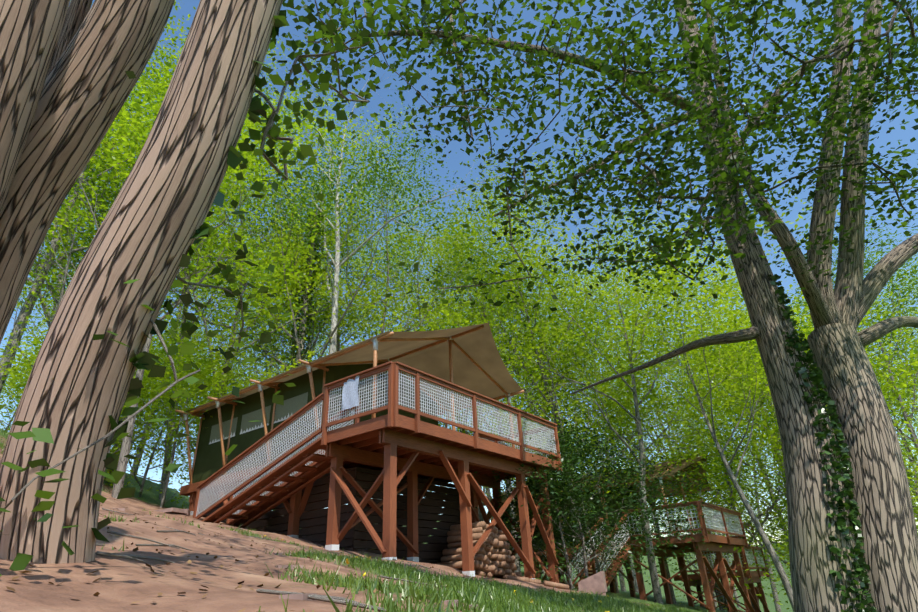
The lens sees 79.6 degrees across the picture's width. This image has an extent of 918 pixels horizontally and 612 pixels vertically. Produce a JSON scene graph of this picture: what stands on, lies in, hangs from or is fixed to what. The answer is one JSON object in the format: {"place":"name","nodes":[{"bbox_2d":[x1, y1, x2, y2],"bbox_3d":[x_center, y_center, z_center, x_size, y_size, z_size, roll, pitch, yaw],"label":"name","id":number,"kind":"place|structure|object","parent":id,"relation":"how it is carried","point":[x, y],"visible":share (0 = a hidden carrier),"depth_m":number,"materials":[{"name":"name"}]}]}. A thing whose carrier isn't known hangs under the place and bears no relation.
{"place":"outdoors","nodes":[
{"label":"outdoors","id":0,"kind":"place"},
{"bbox_2d":[0,431,792,611],"bbox_3d":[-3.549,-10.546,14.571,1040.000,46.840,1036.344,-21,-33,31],"label":"ground","id":1,"kind":"structure","parent":0,"point":[120,584],"depth_m":3.47,"materials":[{"name":"brown soil"}]},
{"bbox_2d":[0,0,548,575],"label":"tree","id":2,"kind":"object","parent":1,"relation":"on","point":[67,84],"depth_m":2.92,"materials":[{"name":"brown plant"}]},
{"bbox_2d":[193,393,355,527],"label":"timber stairs","id":3,"kind":"structure","parent":1,"relation":"on","point":[271,478],"depth_m":14.38,"materials":[{"name":"brown wood"}]},
{"bbox_2d":[218,445,330,525],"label":"stair treads","id":4,"kind":"object","parent":3,"relation":"attached to","point":[306,468],"visible":0.25,"depth_m":14.44,"materials":[{"name":"brown wood"}]},
{"bbox_2d":[196,400,353,515],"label":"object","id":5,"kind":"structure","parent":3,"relation":"attached to","point":[211,494],"depth_m":14.46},
{"bbox_2d":[1,439,587,611],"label":"leaf litter","id":6,"kind":"object","parent":1,"relation":"on","point":[152,570],"visible":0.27,"depth_m":3.29,"materials":[{"name":"brown plant"}]},
{"bbox_2d":[0,459,606,609],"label":"stones","id":7,"kind":"object","parent":1,"relation":"on","point":[596,582],"visible":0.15,"depth_m":14.63,"materials":[{"name":"stone"}]},
{"bbox_2d":[287,210,323,368],"bbox_3d":[-8.065,2.435,27.809,1.412,17.612,1.418,-21,-33,31],"label":"trunk","id":8,"kind":"object","parent":1,"relation":"on","point":[310,292],"depth_m":29.11,"materials":[{"name":"grey plant"}]},
{"bbox_2d":[198,467,459,563],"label":"store planks","id":9,"kind":"object","parent":1,"relation":"on","point":[436,543],"visible":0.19,"depth_m":14.91,"materials":[{"name":"brown wood"}]},
{"bbox_2d":[95,508,608,611],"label":"fallen twigs","id":10,"kind":"object","parent":1,"relation":"on","point":[337,600],"visible":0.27,"depth_m":3.14,"materials":[{"name":"brown wood"}]},
{"bbox_2d":[0,425,713,611],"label":"grass tufts","id":11,"kind":"object","parent":1,"relation":"on","point":[480,597],"visible":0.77,"depth_m":5.79,"materials":[{"name":"green plant"}]},
{"bbox_2d":[180,361,561,582],"bbox_3d":[-3.249,6.430,16.795,10.720,5.003,7.790,-21,-33,31],"label":"deck timber","id":12,"kind":"object","parent":1,"relation":"on","point":[391,444],"visible":0.71,"depth_m":13.98,"materials":[{"name":"brown wood"}]},
{"bbox_2d":[342,375,358,410],"bbox_3d":[-2.538,2.027,12.940,0.559,0.770,0.043,-21,-33,31],"label":"towel","id":13,"kind":"object","parent":12,"relation":"hanging from","point":[350,397],"visible":0.92,"depth_m":12.91,"materials":[{"name":"white fabric"}]},
{"bbox_2d":[355,398,360,448],"bbox_3d":[-2.612,3.043,14.140,0.090,1.420,0.090,-21,-33,31],"label":"stair top post","id":14,"kind":"object","parent":12,"relation":"on","point":[357,420],"depth_m":14.23,"materials":[{"name":"brown wood"}]},
{"bbox_2d":[190,370,556,578],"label":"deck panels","id":15,"kind":"object","parent":12,"relation":"attached to","point":[416,559],"visible":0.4,"depth_m":13.73,"materials":[{"name":"white"}]},
{"bbox_2d":[218,23,570,508],"bbox_3d":[-4.319,-5.600,31.598,23.265,35.990,16.331,-21,-33,31],"label":"bare tree","id":16,"kind":"object","parent":1,"relation":"on","point":[334,322],"visible":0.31,"depth_m":29.41,"materials":[{"name":"grey plant"}]},
{"bbox_2d":[264,535,609,611],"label":"dandelions","id":17,"kind":"object","parent":1,"relation":"on","point":[347,562],"visible":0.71,"depth_m":6.28,"materials":[{"name":"yellow plant"}]},
{"bbox_2d":[0,52,917,611],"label":"trees","id":18,"kind":"object","parent":1,"relation":"on","point":[126,442],"visible":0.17,"depth_m":25.94,"materials":[{"name":"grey plant"}]},
{"bbox_2d":[0,118,917,611],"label":"understory","id":19,"kind":"object","parent":1,"relation":"on","point":[20,372],"depth_m":26.39,"materials":[{"name":"green plant"}]},
{"bbox_2d":[3,0,917,610],"bbox_3d":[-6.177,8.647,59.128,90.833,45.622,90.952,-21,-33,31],"label":"woodland leaves","id":20,"kind":"object","parent":1,"relation":"on","point":[743,364],"visible":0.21,"depth_m":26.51,"materials":[{"name":"green plant"}]},
{"bbox_2d":[91,0,877,611],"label":"ivy leaves","id":21,"kind":"object","parent":1,"relation":"on","point":[145,360],"visible":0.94,"depth_m":6.52,"materials":[{"name":"green plant"}]},
{"bbox_2d":[436,521,568,589],"bbox_3d":[0.966,7.011,15.331,3.478,1.764,1.972,10,-30,-23],"label":"firewood","id":22,"kind":"object","parent":1,"relation":"on","point":[493,557],"visible":0.62,"depth_m":14.77,"materials":[{"name":"brown wood"}]},
{"bbox_2d":[474,407,720,589],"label":"shrub leaves","id":23,"kind":"object","parent":1,"relation":"on","point":[552,477],"visible":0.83,"depth_m":17.79,"materials":[{"name":"green plant"}]},
{"bbox_2d":[563,514,632,589],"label":"timber lodge stairs","id":24,"kind":"structure","parent":1,"relation":"on","point":[594,571],"depth_m":20.58,"materials":[{"name":"brown wood"}]},
{"bbox_2d":[569,522,628,578],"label":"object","id":25,"kind":"structure","parent":24,"relation":"attached to","point":[626,539],"depth_m":20.78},
{"bbox_2d":[575,543,626,587],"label":"stair treads","id":26,"kind":"object","parent":24,"relation":"attached to","point":[602,565],"visible":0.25,"depth_m":20.98,"materials":[{"name":"brown wood"}]},
{"bbox_2d":[520,501,754,611],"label":"wooden deck","id":27,"kind":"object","parent":1,"relation":"on","point":[714,543],"visible":0.5,"depth_m":23.09,"materials":[{"name":"brown wood"}]},
{"bbox_2d":[484,458,711,543],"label":"lodge tent poles","id":28,"kind":"object","parent":27,"relation":"on","point":[682,490],"visible":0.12,"depth_m":24.83,"materials":[{"name":"brown wood"}]},
{"bbox_2d":[502,485,643,551],"bbox_3d":[5.624,10.622,27.987,6.000,3.300,4.600,-21,-33,31],"label":"lodge tent wall canvas","id":29,"kind":"object","parent":28,"relation":"attached to","point":[609,505],"visible":0.04,"depth_m":25.59,"materials":[{"name":"green fabric"}]},
{"bbox_2d":[483,456,709,503],"bbox_3d":[7.077,8.934,27.566,10.700,1.110,5.960,-21,-33,31],"label":"lodge tent roof canvas","id":30,"kind":"object","parent":28,"relation":"on","point":[685,466],"visible":0.15,"depth_m":25.92,"materials":[{"name":"beige fabric"}]},
{"bbox_2d":[596,477,701,535],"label":"pole brackets","id":31,"kind":"object","parent":28,"relation":"attached to","point":[660,481],"visible":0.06,"depth_m":24.54,"materials":[{"name":"silver metal"}]},
{"bbox_2d":[627,506,742,536],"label":"lodge deck panels","id":32,"kind":"object","parent":27,"relation":"attached to","point":[718,524],"visible":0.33,"depth_m":22.77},
{"bbox_2d":[674,546,769,611],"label":"pergola deck timber","id":33,"kind":"object","parent":1,"relation":"on","point":[754,576],"visible":0.46,"depth_m":28.60,"materials":[{"name":"brown wood"}]},
{"bbox_2d":[677,523,764,571],"bbox_3d":[14.230,13.268,30.125,3.100,2.375,4.500,-21,-33,31],"label":"pergola frame","id":34,"kind":"object","parent":33,"relation":"on","point":[739,552],"visible":0.12,"depth_m":30.49,"materials":[{"name":"brown wood"}]},
{"bbox_2d":[684,549,764,570],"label":"pergola deck panels","id":35,"kind":"object","parent":33,"relation":"attached to","point":[758,557],"visible":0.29,"depth_m":28.68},
{"bbox_2d":[571,0,917,611],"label":"tree trunks","id":36,"kind":"object","parent":1,"relation":"on","point":[837,341],"visible":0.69,"depth_m":7.67,"materials":[{"name":"brown plant"}]},
{"bbox_2d":[270,0,917,326],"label":"foliage","id":37,"kind":"object","parent":36,"relation":"attached to","point":[813,116],"depth_m":7.33,"materials":[{"name":"green plant"}]},
{"bbox_2d":[0,0,917,544],"label":"sky","id":38,"kind":"structure","parent":0,"point":[456,156],"materials":[{"name":"blue"}]},
{"bbox_3d":[-3.358,5.272,17.436,10.550,0.030,7.500,-21,-33,31],"label":"main deck decking","id":39,"kind":"object","parent":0,"visible":0},
{"bbox_2d":[175,325,524,483],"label":"tent poles","id":40,"kind":"object","parent":39,"relation":"on","point":[271,383],"visible":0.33,"depth_m":16.76,"materials":[{"name":"brown wood"}]},
{"bbox_2d":[192,363,437,482],"bbox_3d":[-4.826,4.342,19.114,6.450,3.300,5.100,-21,-33,31],"label":"tent canvas","id":41,"kind":"object","parent":40,"relation":"attached to","point":[208,462],"visible":0.21,"depth_m":17.27,"materials":[{"name":"green fabric"}]},
{"bbox_2d":[209,413,291,443],"bbox_3d":[-4.811,4.632,18.963,5.000,0.195,5.132,-21,-33,31],"label":"tent window trim","id":42,"kind":"structure","parent":41,"relation":"attached to","point":[261,425],"depth_m":17.16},
{"bbox_2d":[209,392,307,442],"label":"tent windows","id":43,"kind":"structure","parent":41,"relation":"in","point":[293,405],"depth_m":17.11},
{"bbox_2d":[183,336,510,419],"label":"pole brackets","id":44,"kind":"object","parent":40,"relation":"attached to","point":[375,341],"visible":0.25,"depth_m":16.56,"materials":[{"name":"grey metal"}]},
{"bbox_2d":[178,323,521,414],"bbox_3d":[-3.453,2.685,18.745,10.950,1.110,6.560,-21,-33,31],"label":"tent roof canvas","id":45,"kind":"object","parent":40,"relation":"on","point":[479,347],"visible":0.35,"depth_m":17.54,"materials":[{"name":"beige fabric"}]}
]}

